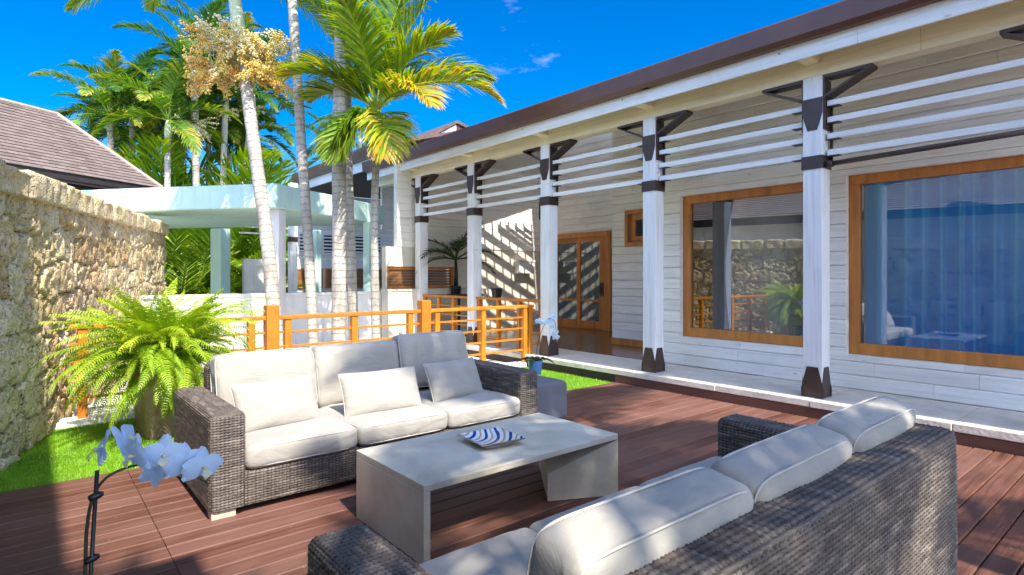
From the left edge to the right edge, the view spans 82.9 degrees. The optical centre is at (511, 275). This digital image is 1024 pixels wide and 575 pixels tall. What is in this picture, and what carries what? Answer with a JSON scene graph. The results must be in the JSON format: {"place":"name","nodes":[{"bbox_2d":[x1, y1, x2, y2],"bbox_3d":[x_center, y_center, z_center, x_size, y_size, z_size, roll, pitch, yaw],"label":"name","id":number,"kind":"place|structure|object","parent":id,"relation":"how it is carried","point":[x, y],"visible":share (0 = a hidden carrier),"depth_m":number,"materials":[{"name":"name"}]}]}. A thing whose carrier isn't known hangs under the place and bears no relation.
{"place":"outdoors","nodes":[
{"label":"outdoors","id":0,"kind":"place"},
{"bbox_2d":[83,424,223,574],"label":"orchid","id":1,"kind":"object","parent":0,"point":[166,456],"visible":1,"depth_m":1.28,"materials":[{"name":"white plant"}]},
{"bbox_2d":[74,356,506,416],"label":"courtyard","id":2,"kind":"structure","parent":0,"point":[104,409],"depth_m":6.83,"materials":[{"name":"green plant"}]},
{"bbox_2d":[0,98,162,189],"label":"house","id":3,"kind":"structure","parent":2,"relation":"on","point":[54,145],"depth_m":15.93,"materials":[{"name":"tile"}]},
{"bbox_2d":[29,49,164,157],"bbox_3d":[-17.321,-3.848,25.163,5.139,10.806,5.019,0,0,18],"label":"palm tree","id":4,"kind":"object","parent":2,"relation":"on","point":[109,95],"visible":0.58,"depth_m":24.47,"materials":[{"name":"green plant"}]},
{"bbox_2d":[52,84,163,160],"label":"palm tree","id":5,"kind":"object","parent":2,"relation":"on","point":[69,94],"visible":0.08,"depth_m":28.01,"materials":[{"name":"green plant"}]},
{"bbox_2d":[56,47,184,164],"bbox_3d":[-17.024,-4.151,25.823,5.264,11.405,5.542,0,0,-40],"label":"palm tree","id":6,"kind":"object","parent":2,"relation":"on","point":[136,102],"visible":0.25,"depth_m":25.19,"materials":[{"name":"green plant"}]},
{"bbox_2d":[71,88,191,163],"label":"palm tree","id":7,"kind":"object","parent":2,"relation":"on","point":[104,133],"visible":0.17,"depth_m":26.24,"materials":[{"name":"green plant"}]},
{"bbox_2d":[84,54,241,186],"bbox_3d":[-13.911,-3.445,23.146,4.848,9.992,5.197,0,0,33],"label":"palm tree","id":8,"kind":"object","parent":2,"relation":"on","point":[163,95],"visible":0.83,"depth_m":22.71,"materials":[{"name":"green plant"}]},
{"bbox_2d":[114,82,220,185],"bbox_3d":[-16.275,-3.771,27.837,5.296,10.643,5.484,0,0,-40],"label":"palm tree","id":9,"kind":"object","parent":2,"relation":"on","point":[204,149],"visible":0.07,"depth_m":27.13,"materials":[{"name":"green plant"}]},
{"bbox_2d":[111,0,242,185],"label":"palm tree","id":10,"kind":"object","parent":2,"relation":"on","point":[215,5],"visible":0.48,"depth_m":23.46,"materials":[{"name":"green plant"}]},
{"bbox_2d":[119,54,237,170],"bbox_3d":[-16.575,-4.676,28.892,5.615,12.455,5.480,0,0,-40],"label":"palm tree","id":11,"kind":"object","parent":2,"relation":"on","point":[165,89],"visible":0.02,"depth_m":28.48,"materials":[{"name":"green plant"}]},
{"bbox_2d":[63,0,333,348],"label":"palm tree","id":12,"kind":"object","parent":2,"relation":"on","point":[243,48],"visible":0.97,"depth_m":9.60,"materials":[{"name":"white plant"}]},
{"bbox_2d":[164,247,241,294],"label":"tropical shrub","id":13,"kind":"object","parent":2,"relation":"on","point":[193,279],"visible":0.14,"depth_m":16.29,"materials":[{"name":"green plant"}]},
{"bbox_2d":[148,30,286,184],"bbox_3d":[-12.595,-4.324,24.963,5.321,11.755,5.572,0,0,-40],"label":"palm tree","id":14,"kind":"object","parent":2,"relation":"on","point":[226,118],"visible":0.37,"depth_m":24.89,"materials":[{"name":"green plant"}]},
{"bbox_2d":[165,227,287,294],"bbox_3d":[-9.859,-0.211,18.187,7.714,3.403,7.702,0,0,-40],"label":"tropical shrub","id":15,"kind":"object","parent":2,"relation":"on","point":[205,251],"visible":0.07,"depth_m":17.59,"materials":[{"name":"green plant"}]},
{"bbox_2d":[165,227,287,293],"bbox_3d":[-11.020,-0.211,18.175,7.497,3.403,7.150,0,0,5],"label":"tropical shrub","id":16,"kind":"object","parent":2,"relation":"on","point":[172,235],"visible":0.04,"depth_m":17.75,"materials":[{"name":"green plant"}]},
{"bbox_2d":[166,228,287,293],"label":"tropical shrub","id":17,"kind":"object","parent":2,"relation":"on","point":[256,248],"visible":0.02,"depth_m":19.57,"materials":[{"name":"green plant"}]},
{"bbox_2d":[166,227,287,293],"bbox_3d":[-10.143,-0.211,19.652,7.698,3.403,7.255,0,0,5],"label":"tropical shrub","id":18,"kind":"object","parent":2,"relation":"on","point":[236,233],"visible":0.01,"depth_m":19.24,"materials":[{"name":"green plant"}]},
{"bbox_2d":[81,183,383,325],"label":"pavilion","id":19,"kind":"structure","parent":2,"relation":"on","point":[215,208],"depth_m":11.43,"materials":[{"name":"white paint"}]},
{"bbox_2d":[177,228,287,292],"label":"tropical shrub","id":20,"kind":"object","parent":2,"relation":"on","point":[195,231],"depth_m":19.64,"materials":[{"name":"green plant"}]},
{"bbox_2d":[166,250,304,292],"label":"tropical shrub","id":21,"kind":"object","parent":2,"relation":"on","point":[239,277],"visible":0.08,"depth_m":17.55,"materials":[{"name":"green plant"}]},
{"bbox_2d":[141,291,380,356],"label":"garden wall","id":22,"kind":"structure","parent":2,"relation":"on","point":[295,303],"depth_m":11.42,"materials":[{"name":"white paint"}]},
{"bbox_2d":[287,0,372,348],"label":"palm tree","id":23,"kind":"object","parent":2,"relation":"on","point":[307,233],"visible":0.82,"depth_m":9.64,"materials":[{"name":"grey plant"}]},
{"bbox_2d":[331,6,347,343],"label":"palm tree","id":24,"kind":"object","parent":2,"relation":"on","point":[339,233],"visible":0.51,"depth_m":9.24,"materials":[{"name":"grey plant"}]},
{"bbox_2d":[346,47,358,339],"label":"palm tree","id":25,"kind":"object","parent":2,"relation":"on","point":[352,296],"visible":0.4,"depth_m":9.83,"materials":[{"name":"grey plant"}]},
{"bbox_2d":[274,0,505,340],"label":"palm tree","id":26,"kind":"object","parent":2,"relation":"on","point":[383,77],"visible":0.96,"depth_m":8.90,"materials":[{"name":"green plant"}]},
{"bbox_2d":[395,327,405,334],"bbox_3d":[-2.070,1.241,10.771,0.210,0.542,0.210,0,0,-40],"label":"path light","id":27,"kind":"object","parent":2,"relation":"on","point":[400,330],"visible":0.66,"depth_m":10.70,"materials":[{"name":"white paint"}]},
{"bbox_2d":[0,366,611,492],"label":"lawn","id":28,"kind":"structure","parent":0,"point":[65,467],"depth_m":4.75,"materials":[{"name":"green plant"}]},
{"bbox_2d":[23,279,267,439],"bbox_3d":[-3.303,0.765,5.471,2.032,1.490,1.907,0,0,-40],"label":"potted fern","id":29,"kind":"object","parent":28,"relation":"on","point":[162,352],"visible":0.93,"depth_m":5.20,"materials":[{"name":"green plant"}]},
{"bbox_2d":[0,0,841,277],"label":"sky","id":30,"kind":"structure","parent":0,"point":[538,51],"materials":[{"name":"blue"}]},
{"bbox_2d":[491,288,502,297],"bbox_3d":[-0.281,0.323,10.648,0.160,0.172,0.160,0,0,-40],"label":"planter box","id":31,"kind":"object","parent":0,"point":[496,292],"visible":1,"depth_m":10.60,"materials":[{"name":"black plastic"}]},
{"bbox_2d":[381,329,1023,442],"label":"walkway","id":32,"kind":"structure","parent":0,"point":[1002,424],"depth_m":6.63,"materials":[{"name":"white concrete"}]},
{"bbox_2d":[437,294,483,335],"bbox_3d":[-1.148,0.865,12.626,0.900,0.900,0.570,0,0,-40],"label":"bar table","id":33,"kind":"object","parent":32,"relation":"on","point":[458,312],"visible":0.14,"depth_m":12.61,"materials":[{"name":"black wood"}]},
{"bbox_2d":[413,223,499,293],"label":"potted palm","id":34,"kind":"object","parent":33,"relation":"on","point":[456,288],"visible":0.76,"depth_m":12.93,"materials":[{"name":"green plant"}]},
{"bbox_2d":[422,294,540,348],"bbox_3d":[-0.684,0.863,11.132,0.100,0.905,3.820,0,0,-40],"label":"railing","id":35,"kind":"object","parent":32,"relation":"on","point":[479,304],"visible":0.45,"depth_m":10.60,"materials":[{"name":"orange wood"}]},
{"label":"ground","id":36,"kind":"structure","parent":0,"visible":0},
{"bbox_2d":[0,159,168,471],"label":"garden wall","id":37,"kind":"structure","parent":36,"relation":"on","point":[64,247],"depth_m":5.49,"materials":[{"name":"beige stone"}]},
{"bbox_2d":[119,136,287,231],"bbox_3d":[-16.541,-2.004,25.555,14.339,6.696,13.916,0,0,10],"label":"tropical shrub","id":38,"kind":"object","parent":36,"relation":"on","point":[165,142],"visible":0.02,"depth_m":23.04,"materials":[{"name":"green plant"}]},
{"bbox_2d":[110,145,297,275],"bbox_3d":[-13.166,-1.838,26.391,14.126,6.384,13.569,0,0,-40],"label":"tropical shrub","id":39,"kind":"object","parent":36,"relation":"on","point":[235,179],"visible":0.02,"depth_m":23.57,"materials":[{"name":"green plant"}]},
{"bbox_2d":[151,83,256,185],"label":"palm tree","id":40,"kind":"object","parent":36,"relation":"on","point":[235,135],"visible":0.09,"depth_m":26.32,"materials":[{"name":"green plant"}]},
{"bbox_2d":[121,131,287,279],"bbox_3d":[-18.104,-2.252,26.978,15.925,7.163,15.687,0,0,-40],"label":"tropical shrub","id":41,"kind":"object","parent":36,"relation":"on","point":[212,157],"visible":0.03,"depth_m":24.83,"materials":[{"name":"green plant"}]},
{"bbox_2d":[147,0,265,184],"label":"palm tree","id":42,"kind":"object","parent":36,"relation":"on","point":[183,17],"visible":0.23,"depth_m":29.34,"materials":[{"name":"green plant"}]},
{"bbox_2d":[126,145,296,185],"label":"tropical shrub","id":43,"kind":"object","parent":36,"relation":"on","point":[239,156],"visible":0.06,"depth_m":25.02,"materials":[{"name":"green plant"}]},
{"bbox_2d":[133,147,294,282],"bbox_3d":[-12.351,-1.921,27.445,14.486,6.540,13.564,0,0,-40],"label":"tropical shrub","id":44,"kind":"object","parent":36,"relation":"on","point":[275,158],"visible":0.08,"depth_m":24.44,"materials":[{"name":"green plant"}]},
{"bbox_2d":[171,96,284,176],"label":"palm tree","id":45,"kind":"object","parent":36,"relation":"on","point":[229,157],"visible":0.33,"depth_m":26.56,"materials":[{"name":"green plant"}]},
{"bbox_2d":[184,12,287,163],"bbox_3d":[-13.671,-5.501,29.064,5.184,14.104,5.190,0,0,-40],"label":"palm tree","id":46,"kind":"object","parent":36,"relation":"on","point":[247,18],"visible":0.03,"depth_m":28.18,"materials":[{"name":"green plant"}]},
{"bbox_2d":[185,29,305,183],"bbox_3d":[-11.636,-4.521,25.848,5.528,12.166,5.576,0,0,-40],"label":"palm tree","id":47,"kind":"object","parent":36,"relation":"on","point":[288,105],"visible":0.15,"depth_m":25.77,"materials":[{"name":"green plant"}]},
{"bbox_2d":[201,81,312,167],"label":"palm tree","id":48,"kind":"object","parent":36,"relation":"on","point":[288,137],"visible":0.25,"depth_m":27.92,"materials":[{"name":"green plant"}]},
{"bbox_2d":[53,362,526,428],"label":"kerb","id":49,"kind":"structure","parent":36,"relation":"on","point":[62,423],"depth_m":5.89,"materials":[{"name":"white paint"}]},
{"bbox_2d":[68,300,533,418],"bbox_3d":[-2.050,0.905,7.794,6.211,1.080,0.150,0,0,-40],"label":"railing","id":50,"kind":"object","parent":49,"relation":"on","point":[271,318],"visible":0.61,"depth_m":7.75,"materials":[{"name":"orange wood"}]},
{"bbox_2d":[285,107,364,166],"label":"palm tree","id":51,"kind":"object","parent":36,"relation":"on","point":[309,154],"visible":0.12,"depth_m":33.59,"materials":[{"name":"green plant"}]},
{"bbox_2d":[239,130,456,319],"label":"house","id":52,"kind":"structure","parent":36,"relation":"on","point":[320,177],"depth_m":17.14,"materials":[{"name":"white paint"}]},
{"bbox_2d":[297,232,303,253],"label":"vent window","id":53,"kind":"structure","parent":52,"relation":"in","point":[300,248],"depth_m":18.11,"materials":[{"name":"white paint"}]},
{"bbox_2d":[297,268,322,287],"bbox_3d":[-6.366,0.102,18.228,0.853,0.620,0.039,0,0,-40],"label":"window","id":54,"kind":"structure","parent":52,"relation":"in","point":[300,271],"depth_m":18.07,"materials":[{"name":"brown wood"}]},
{"bbox_2d":[321,233,331,254],"bbox_3d":[-5.864,-1.000,18.758,0.600,0.700,0.050,0,0,-40],"label":"vent window","id":55,"kind":"structure","parent":52,"relation":"in","point":[326,238],"depth_m":18.66,"materials":[{"name":"white paint"}]},
{"bbox_2d":[325,268,346,287],"bbox_3d":[-5.662,0.104,18.815,0.795,0.639,0.039,0,0,-40],"label":"window","id":56,"kind":"structure","parent":52,"relation":"in","point":[328,271],"depth_m":18.62,"materials":[{"name":"brown wood"}]},
{"bbox_2d":[355,235,362,255],"bbox_3d":[-5.121,-1.000,19.377,0.600,0.700,0.050,0,0,-40],"label":"vent window","id":57,"kind":"structure","parent":52,"relation":"in","point":[359,238],"depth_m":19.39,"materials":[{"name":"white paint"}]},
{"bbox_2d":[357,268,381,288],"bbox_3d":[-4.796,0.111,19.536,1.225,0.665,0.039,0,0,-40],"label":"window","id":58,"kind":"structure","parent":52,"relation":"in","point":[359,270],"depth_m":19.34,"materials":[{"name":"brown wood"}]},
{"bbox_2d":[378,236,382,255],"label":"vent window","id":59,"kind":"structure","parent":52,"relation":"in","point":[380,238],"depth_m":19.87,"materials":[{"name":"white paint"}]},
{"bbox_2d":[311,103,407,197],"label":"palm tree","id":60,"kind":"object","parent":36,"relation":"on","point":[359,142],"visible":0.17,"depth_m":32.87,"materials":[{"name":"green plant"}]},
{"bbox_2d":[380,120,468,228],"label":"house","id":61,"kind":"structure","parent":36,"relation":"on","point":[387,198],"depth_m":16.16,"materials":[{"name":"white paint"}]},
{"bbox_2d":[362,0,1023,411],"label":"house","id":62,"kind":"structure","parent":36,"relation":"on","point":[704,206],"depth_m":7.84,"materials":[{"name":"white wood"}]},
{"bbox_2d":[387,266,452,288],"bbox_3d":[-2.074,0.055,13.117,1.744,0.488,0.090,0,0,-40],"label":"window","id":63,"kind":"structure","parent":62,"relation":"in","point":[393,272],"depth_m":12.97,"materials":[{"name":"brown wood"}]},
{"bbox_2d":[514,260,535,273],"bbox_3d":[0.329,-0.205,14.837,0.560,0.330,0.218,0,0,-40],"label":"wall box","id":64,"kind":"object","parent":62,"relation":"attached to","point":[523,267],"visible":1,"depth_m":14.72,"materials":[{"name":"white paint"}]},
{"bbox_2d":[557,238,576,326],"bbox_3d":[1.409,0.185,14.756,0.045,2.206,0.870,0,0,-40],"label":"door","id":65,"kind":"structure","parent":62,"relation":"in","point":[560,321],"depth_m":14.89,"materials":[{"name":"brown wood"}]},
{"bbox_2d":[577,237,601,328],"bbox_3d":[1.877,0.185,14.072,0.101,2.206,0.820,0,0,-40],"label":"door","id":66,"kind":"structure","parent":62,"relation":"in","point":[580,323],"depth_m":14.13,"materials":[{"name":"brown wood"}]},
{"bbox_2d":[601,236,607,329],"bbox_3d":[2.187,0.185,13.699,0.101,2.206,0.190,0,0,-40],"label":"door","id":67,"kind":"structure","parent":62,"relation":"in","point":[604,289],"depth_m":13.71,"materials":[{"name":"brown wood"}]},
{"bbox_2d":[625,209,642,246],"bbox_3d":[2.377,-0.870,10.636,0.130,0.674,0.694,0,0,-40],"label":"window","id":68,"kind":"structure","parent":62,"relation":"in","point":[633,223],"depth_m":10.77,"materials":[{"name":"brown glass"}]},
{"bbox_2d":[683,183,802,346],"bbox_3d":[3.177,-0.130,7.899,0.135,2.054,1.864,0,0,-40],"label":"window","id":69,"kind":"structure","parent":62,"relation":"in","point":[708,219],"depth_m":8.20,"materials":[{"name":"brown glass"}]},
{"bbox_2d":[849,155,1023,369],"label":"window","id":70,"kind":"structure","parent":62,"relation":"in","point":[856,346],"depth_m":6.45,"materials":[{"name":"glass"}]},
{"bbox_2d":[865,168,1023,355],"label":"curtain","id":71,"kind":"object","parent":62,"relation":"hanging from","point":[944,262],"visible":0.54,"depth_m":6.36,"materials":[{"name":"blue fabric"}]},
{"bbox_2d":[381,335,1018,442],"bbox_3d":[2.053,1.478,7.503,0.040,0.163,16.900,0,0,-40],"label":"step riser","id":72,"kind":"object","parent":36,"relation":"on","point":[603,376],"visible":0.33,"depth_m":8.96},
{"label":"deck bed","id":73,"kind":"structure","parent":36,"relation":"on","visible":0},
{"bbox_2d":[0,382,1023,574],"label":"deck","id":74,"kind":"structure","parent":73,"relation":"on","point":[165,526],"depth_m":3.69,"materials":[{"name":"brown wood"}]},
{"bbox_2d":[174,359,537,520],"bbox_3d":[-1.173,1.089,4.830,2.704,0.822,1.200,0,0,-40],"label":"sofa","id":75,"kind":"object","parent":74,"relation":"on","point":[208,419],"visible":0.38,"depth_m":3.84,"materials":[{"name":"wicker"}]},
{"bbox_2d":[245,410,357,468],"bbox_3d":[-1.674,1.154,4.242,0.772,0.193,0.950,0,0,-40],"label":"seat cushion","id":76,"kind":"object","parent":75,"relation":"on","point":[324,433],"visible":0.54,"depth_m":3.91,"materials":[{"name":"fabric"}]},
{"bbox_2d":[210,348,317,405],"bbox_3d":[-1.934,0.849,4.562,0.769,0.510,0.252,0,-13,-40],"label":"back cushion","id":77,"kind":"object","parent":76,"relation":"on","point":[226,370],"visible":0.51,"depth_m":4.44,"materials":[{"name":"fabric"}]},
{"bbox_2d":[229,375,319,432],"bbox_3d":[-1.690,0.925,4.176,0.606,0.357,0.179,0,-24,-46],"label":"lumbar pillow","id":78,"kind":"object","parent":76,"relation":"on","point":[267,404],"visible":0.84,"depth_m":4.10,"materials":[{"name":"fabric"}]},
{"bbox_2d":[318,404,447,445],"bbox_3d":[-1.088,1.155,4.730,0.771,0.193,0.944,0,0,-40],"label":"seat cushion","id":79,"kind":"object","parent":75,"relation":"on","point":[372,428],"visible":0.52,"depth_m":4.39,"materials":[{"name":"fabric"}]},
{"bbox_2d":[311,339,398,406],"bbox_3d":[-1.353,0.844,5.048,0.774,0.518,0.255,0,-13,-40],"label":"back cushion","id":80,"kind":"object","parent":79,"relation":"on","point":[332,361],"visible":0.57,"depth_m":4.88,"materials":[{"name":"fabric"}]},
{"bbox_2d":[338,366,421,416],"bbox_3d":[-1.044,0.930,4.642,0.666,0.357,0.175,0,-24,-38],"label":"lumbar pillow","id":81,"kind":"object","parent":79,"relation":"on","point":[375,391],"visible":0.87,"depth_m":4.55,"materials":[{"name":"fabric"}]},
{"bbox_2d":[418,388,519,428],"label":"seat cushion","id":82,"kind":"object","parent":75,"relation":"on","point":[484,406],"visible":0.56,"depth_m":4.89,"materials":[{"name":"fabric"}]},
{"bbox_2d":[392,330,467,387],"bbox_3d":[-0.767,0.799,5.535,0.770,0.513,0.256,0,-13,-40],"label":"back cushion","id":83,"kind":"object","parent":82,"relation":"on","point":[417,351],"visible":0.54,"depth_m":5.39,"materials":[{"name":"fabric"}]},
{"bbox_2d":[423,357,482,402],"bbox_3d":[-0.512,0.925,5.144,0.586,0.357,0.176,0,-24,-47],"label":"lumbar pillow","id":84,"kind":"object","parent":82,"relation":"on","point":[446,380],"visible":0.9,"depth_m":5.03,"materials":[{"name":"fabric"}]},
{"bbox_2d":[356,413,617,563],"bbox_3d":[-0.121,1.289,3.770,1.529,0.418,0.797,0,0,-40],"label":"coffee table","id":85,"kind":"object","parent":74,"relation":"on","point":[397,482],"visible":0.91,"depth_m":3.53,"materials":[{"name":"concrete"}]},
{"bbox_2d":[457,427,524,447],"bbox_3d":[-0.136,1.057,3.737,0.318,0.044,0.318,0,0,-34],"label":"tray","id":86,"kind":"object","parent":85,"relation":"on","point":[491,437],"visible":1,"depth_m":3.79,"materials":[{"name":"ceramic"}]},
{"bbox_2d":[537,375,566,417],"bbox_3d":[0.229,1.292,6.061,0.507,0.416,0.506,0,0,-40],"label":"side table","id":87,"kind":"object","parent":74,"relation":"on","point":[552,396],"visible":0.3,"depth_m":5.90,"materials":[{"name":"grey concrete"}]},
{"bbox_2d":[515,313,559,374],"bbox_3d":[0.257,0.748,6.377,0.416,0.669,0.417,0,0,-40],"label":"orchid","id":88,"kind":"object","parent":87,"relation":"on","point":[535,363],"visible":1,"depth_m":6.35,"materials":[{"name":"white plant"}]},
{"bbox_2d":[307,413,957,574],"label":"sofa","id":89,"kind":"object","parent":74,"relation":"on","point":[889,507],"visible":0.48,"depth_m":1.88,"materials":[{"name":"wicker"}]},
{"bbox_2d":[419,528,536,574],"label":"seat cushion","id":90,"kind":"object","parent":89,"relation":"on","point":[507,553],"visible":0.58,"depth_m":2.18,"materials":[{"name":"fabric"}]},
{"bbox_2d":[526,467,753,574],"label":"back cushion","id":91,"kind":"object","parent":90,"relation":"on","point":[628,532],"visible":0.82,"depth_m":1.44,"materials":[{"name":"fabric"}]},
{"bbox_2d":[529,486,639,532],"bbox_3d":[0.650,1.155,2.415,0.770,0.196,0.945,0,0,-40],"label":"seat cushion","id":92,"kind":"object","parent":89,"relation":"on","point":[537,526],"visible":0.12,"depth_m":2.63,"materials":[{"name":"fabric"}]},
{"bbox_2d":[710,424,852,502],"bbox_3d":[0.933,0.842,2.069,0.771,0.514,0.262,0,13,-40],"label":"back cushion","id":93,"kind":"object","parent":92,"relation":"on","point":[772,467],"visible":0.48,"depth_m":1.93,"materials":[{"name":"fabric"}]},
{"bbox_2d":[640,456,721,487],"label":"seat cushion","id":94,"kind":"object","parent":89,"relation":"on","point":[707,463],"visible":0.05,"depth_m":3.22,"materials":[{"name":"fabric"}]},
{"bbox_2d":[816,396,915,453],"bbox_3d":[1.518,0.837,2.560,0.765,0.516,0.258,0,13,-40],"label":"back cushion","id":95,"kind":"object","parent":94,"relation":"on","point":[861,426],"visible":0.33,"depth_m":2.42,"materials":[{"name":"fabric"}]},
{"bbox_2d":[615,375,1023,456],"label":"deck riser","id":96,"kind":"object","parent":74,"relation":"on","point":[994,445],"visible":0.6,"depth_m":6.42,"materials":[{"name":"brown wood"}]},
{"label":"porch base","id":97,"kind":"structure","parent":0,"visible":0},
{"bbox_2d":[486,325,642,359],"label":"porch floor","id":98,"kind":"structure","parent":97,"relation":"on","point":[588,340],"depth_m":11.51,"materials":[{"name":"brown wood"}]}
]}

